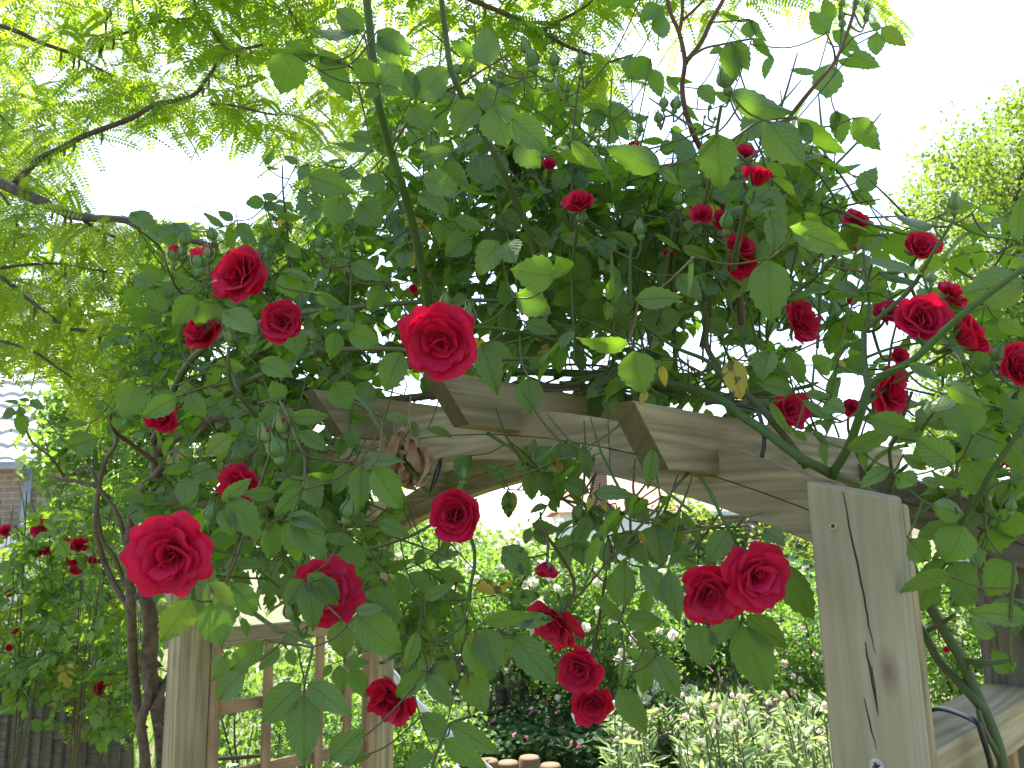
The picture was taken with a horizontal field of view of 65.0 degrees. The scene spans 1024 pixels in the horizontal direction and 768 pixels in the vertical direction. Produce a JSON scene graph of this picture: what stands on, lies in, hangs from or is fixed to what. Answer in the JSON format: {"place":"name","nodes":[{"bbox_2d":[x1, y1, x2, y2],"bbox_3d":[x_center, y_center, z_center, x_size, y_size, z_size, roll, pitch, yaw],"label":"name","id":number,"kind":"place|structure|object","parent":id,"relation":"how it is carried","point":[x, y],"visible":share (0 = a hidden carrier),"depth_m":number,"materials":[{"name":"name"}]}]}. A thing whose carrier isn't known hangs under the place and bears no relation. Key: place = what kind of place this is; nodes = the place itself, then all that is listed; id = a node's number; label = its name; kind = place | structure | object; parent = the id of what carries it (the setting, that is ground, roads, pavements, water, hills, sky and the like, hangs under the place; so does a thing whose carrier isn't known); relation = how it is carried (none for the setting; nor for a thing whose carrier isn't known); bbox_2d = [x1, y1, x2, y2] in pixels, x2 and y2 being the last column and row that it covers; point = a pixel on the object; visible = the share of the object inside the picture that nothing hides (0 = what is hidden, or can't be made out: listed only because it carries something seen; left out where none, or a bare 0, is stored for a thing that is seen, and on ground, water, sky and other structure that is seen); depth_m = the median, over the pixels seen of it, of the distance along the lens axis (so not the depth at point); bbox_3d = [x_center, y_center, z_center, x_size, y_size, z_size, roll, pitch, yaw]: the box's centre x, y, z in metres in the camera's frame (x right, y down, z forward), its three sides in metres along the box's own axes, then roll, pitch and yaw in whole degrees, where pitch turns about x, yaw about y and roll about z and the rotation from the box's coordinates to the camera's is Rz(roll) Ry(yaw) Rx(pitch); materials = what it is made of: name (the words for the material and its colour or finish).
{"place":"outdoors","nodes":[
{"label":"outdoors","id":0,"kind":"place"},
{"bbox_2d":[0,302,220,666],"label":"brick house","id":1,"kind":"structure","parent":0,"point":[9,492],"depth_m":10.13,"materials":[{"name":"brick"}]},
{"bbox_2d":[0,0,1023,547],"label":"sky","id":2,"kind":"structure","parent":0,"point":[958,49],"materials":[{"name":"white"}]},
{"bbox_2d":[134,536,995,767],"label":"ground","id":3,"kind":"structure","parent":0,"point":[276,613],"depth_m":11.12,"materials":[{"name":"green plant"}]},
{"bbox_2d":[0,660,135,767],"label":"board fence","id":4,"kind":"object","parent":3,"relation":"on","point":[31,756],"visible":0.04,"depth_m":3.62,"materials":[{"name":"grey wood"}]},
{"bbox_2d":[0,432,172,767],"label":"rose bush","id":5,"kind":"object","parent":3,"relation":"on","point":[69,562],"visible":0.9,"depth_m":2.92,"materials":[{"name":"green plant"}]},
{"bbox_2d":[8,367,211,653],"bbox_3d":[-2.979,1.257,6.053,1.538,3.389,2.642,4,-12,-25],"label":"broadleaf tree","id":6,"kind":"object","parent":3,"relation":"on","point":[54,413],"visible":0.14,"depth_m":5.61,"materials":[{"name":"green plant"}]},
{"bbox_2d":[218,611,396,767],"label":"garden shrub","id":7,"kind":"object","parent":3,"relation":"on","point":[279,748],"visible":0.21,"depth_m":4.53,"materials":[{"name":"green plant"}]},
{"bbox_2d":[340,542,483,692],"bbox_3d":[-0.946,2.370,7.797,1.436,1.699,1.948,-1,-11,0],"label":"white rose shrub","id":8,"kind":"object","parent":3,"relation":"on","point":[399,556],"visible":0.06,"depth_m":7.36,"materials":[{"name":"green plant"}]},
{"bbox_2d":[329,682,495,767],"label":"garden shrub","id":9,"kind":"object","parent":3,"relation":"on","point":[415,734],"visible":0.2,"depth_m":4.76,"materials":[{"name":"green plant"}]},
{"bbox_2d":[348,487,499,656],"bbox_3d":[-1.081,2.394,9.805,2.442,2.504,3.342,-1,-11,0],"label":"broadleaf tree","id":10,"kind":"object","parent":3,"relation":"on","point":[429,539],"visible":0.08,"depth_m":9.44,"materials":[{"name":"green plant"}]},
{"bbox_2d":[357,641,524,738],"bbox_3d":[-0.591,2.538,6.694,1.500,0.799,0.090,-1,-11,0],"label":"picket fence","id":11,"kind":"object","parent":3,"relation":"on","point":[464,669],"visible":0.04,"depth_m":6.67,"materials":[{"name":"wood"}]},
{"bbox_2d":[0,0,915,458],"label":"honey locust tree","id":12,"kind":"object","parent":3,"relation":"on","point":[60,298],"visible":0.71,"depth_m":3.52,"materials":[{"name":"green plant"}]},
{"bbox_2d":[482,757,497,767],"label":"edging log","id":13,"kind":"object","parent":3,"relation":"on","point":[492,762],"visible":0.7,"depth_m":4.67,"materials":[{"name":"brown wood"}]},
{"bbox_2d":[498,759,518,767],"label":"edging log","id":14,"kind":"object","parent":3,"relation":"on","point":[508,763],"visible":1,"depth_m":4.68,"materials":[{"name":"brown wood"}]},
{"bbox_2d":[519,754,539,767],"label":"edging log","id":15,"kind":"object","parent":3,"relation":"on","point":[529,760],"visible":1,"depth_m":4.69,"materials":[{"name":"brown wood"}]},
{"bbox_2d":[450,644,625,712],"bbox_3d":[0.261,2.951,7.849,1.928,0.825,1.163,-1,-11,0],"label":"garden shrub","id":16,"kind":"object","parent":3,"relation":"on","point":[493,684],"visible":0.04,"depth_m":7.68,"materials":[{"name":"green plant"}]},
{"bbox_2d":[540,762,560,767],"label":"edging log","id":17,"kind":"object","parent":3,"relation":"on","point":[550,765],"visible":1,"depth_m":4.74,"materials":[{"name":"brown wood"}]},
{"bbox_2d":[402,683,705,767],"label":"ground cover","id":18,"kind":"object","parent":3,"relation":"on","point":[527,734],"visible":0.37,"depth_m":5.75,"materials":[{"name":"green plant"}]},
{"bbox_2d":[440,519,697,723],"bbox_3d":[0.571,2.081,6.897,2.336,1.878,2.780,-1,-11,0],"label":"white rose shrub","id":19,"kind":"object","parent":3,"relation":"on","point":[558,586],"visible":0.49,"depth_m":6.14,"materials":[{"name":"green plant"}]},
{"bbox_2d":[332,545,821,701],"bbox_3d":[0.995,2.780,9.038,6.031,1.939,2.200,-1,-11,0],"label":"ivy hedge","id":20,"kind":"object","parent":3,"relation":"on","point":[715,672],"visible":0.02,"depth_m":8.63,"materials":[{"name":"green plant"}]},
{"bbox_2d":[151,373,1023,767],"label":"garden arch","id":21,"kind":"structure","parent":3,"relation":"on","point":[881,713],"depth_m":1.17,"materials":[{"name":"brown wood"}]},
{"bbox_2d":[1,0,637,767],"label":"climbing rose","id":22,"kind":"object","parent":21,"relation":"attached to","point":[253,304],"visible":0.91,"depth_m":1.32,"materials":[{"name":"green plant"}]},
{"bbox_2d":[363,651,491,767],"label":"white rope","id":23,"kind":"object","parent":21,"relation":"attached to","point":[422,707],"visible":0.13,"depth_m":2.65,"materials":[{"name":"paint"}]},
{"bbox_2d":[429,457,442,492],"bbox_3d":[-0.150,0.183,1.617,0.027,0.072,0.052,4,-12,-24],"label":"plant tie","id":24,"kind":"object","parent":21,"relation":"attached to","point":[439,465],"visible":0.98,"depth_m":1.61,"materials":[{"name":"black plastic"}]},
{"bbox_2d":[736,403,765,457],"bbox_3d":[0.334,0.064,1.112,0.018,0.082,0.044,8,-14,-39],"label":"cable","id":25,"kind":"object","parent":21,"relation":"attached to","point":[760,418],"visible":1,"depth_m":1.10,"materials":[{"name":"black plastic"}]},
{"bbox_2d":[931,706,993,767],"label":"cable","id":26,"kind":"object","parent":21,"relation":"attached to","point":[983,739],"visible":0.89,"depth_m":0.99,"materials":[{"name":"black plastic"}]},
{"bbox_2d":[612,687,618,714],"bbox_3d":[0.790,2.564,5.943,0.076,0.601,0.076,-1,-11,0],"label":"garden stake","id":27,"kind":"object","parent":3,"relation":"on","point":[614,690],"visible":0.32,"depth_m":5.96,"materials":[{"name":"grey wood"}]},
{"bbox_2d":[652,730,673,767],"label":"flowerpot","id":28,"kind":"object","parent":3,"relation":"on","point":[660,738],"visible":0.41,"depth_m":4.54,"materials":[{"name":"ceramic"}]},
{"bbox_2d":[593,685,832,767],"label":"peony plant","id":29,"kind":"object","parent":3,"relation":"on","point":[735,742],"visible":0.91,"depth_m":3.81,"materials":[{"name":"green plant"}]},
{"bbox_2d":[651,491,813,581],"bbox_3d":[4.447,3.031,14.331,4.146,2.794,3.896,-1,-11,0],"label":"broadleaf tree","id":30,"kind":"object","parent":3,"relation":"on","point":[699,518],"visible":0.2,"depth_m":13.96,"materials":[{"name":"green plant"}]},
{"bbox_2d":[496,0,1023,767],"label":"climbing rose","id":31,"kind":"object","parent":3,"relation":"on","point":[772,222],"visible":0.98,"depth_m":1.12,"materials":[{"name":"green plant"}]},
{"bbox_2d":[759,696,766,745],"bbox_3d":[1.745,2.468,5.543,0.040,0.596,0.040,-6,-12,22],"label":"garden stake","id":32,"kind":"object","parent":3,"relation":"on","point":[761,699],"visible":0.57,"depth_m":5.57,"materials":[{"name":"grey wood"}]},
{"bbox_2d":[766,702,773,737],"bbox_3d":[1.835,2.520,5.649,0.046,0.530,0.046,-1,-11,0],"label":"garden stake","id":33,"kind":"object","parent":3,"relation":"on","point":[769,705],"visible":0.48,"depth_m":5.67,"materials":[{"name":"grey wood"}]},
{"bbox_2d":[773,698,781,732],"bbox_3d":[1.811,2.447,5.443,0.040,0.596,0.040,3,-12,-22],"label":"garden stake","id":34,"kind":"object","parent":3,"relation":"on","point":[775,702],"visible":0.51,"depth_m":5.48,"materials":[{"name":"brown wood"}]},
{"bbox_2d":[649,511,911,625],"bbox_3d":[5.026,3.326,14.657,4.836,2.048,0.817,-1,-11,0],"label":"tree","id":35,"kind":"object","parent":3,"relation":"on","point":[729,516],"depth_m":14.89,"materials":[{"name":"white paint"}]},
{"bbox_2d":[737,563,826,740],"bbox_3d":[2.324,2.128,6.433,1.048,1.498,1.785,-4,-11,16],"label":"garden shrub","id":36,"kind":"object","parent":3,"relation":"on","point":[795,669],"visible":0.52,"depth_m":6.13,"materials":[{"name":"green plant"}]},
{"bbox_2d":[916,547,984,706],"bbox_3d":[3.766,2.062,6.649,1.500,1.641,2.636,-8,-13,32],"label":"garden shrub","id":37,"kind":"object","parent":3,"relation":"on","point":[940,680],"visible":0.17,"depth_m":6.28,"materials":[{"name":"green plant"}]},
{"bbox_2d":[880,76,1023,478],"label":"broadleaf tree","id":38,"kind":"object","parent":3,"relation":"on","point":[984,171],"visible":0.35,"depth_m":12.01,"materials":[{"name":"green plant"}]},
{"bbox_2d":[960,559,979,650],"bbox_3d":[4.096,2.199,7.071,0.150,1.405,0.150,-1,-11,0],"label":"shrub","id":39,"kind":"object","parent":3,"relation":"on","point":[967,623],"visible":0.04,"depth_m":7.11,"materials":[{"name":"green plant"}]},
{"bbox_2d":[545,472,681,593],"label":"red roof house","id":40,"kind":"structure","parent":0,"point":[564,511],"depth_m":24.39,"materials":[{"name":"white paint"}]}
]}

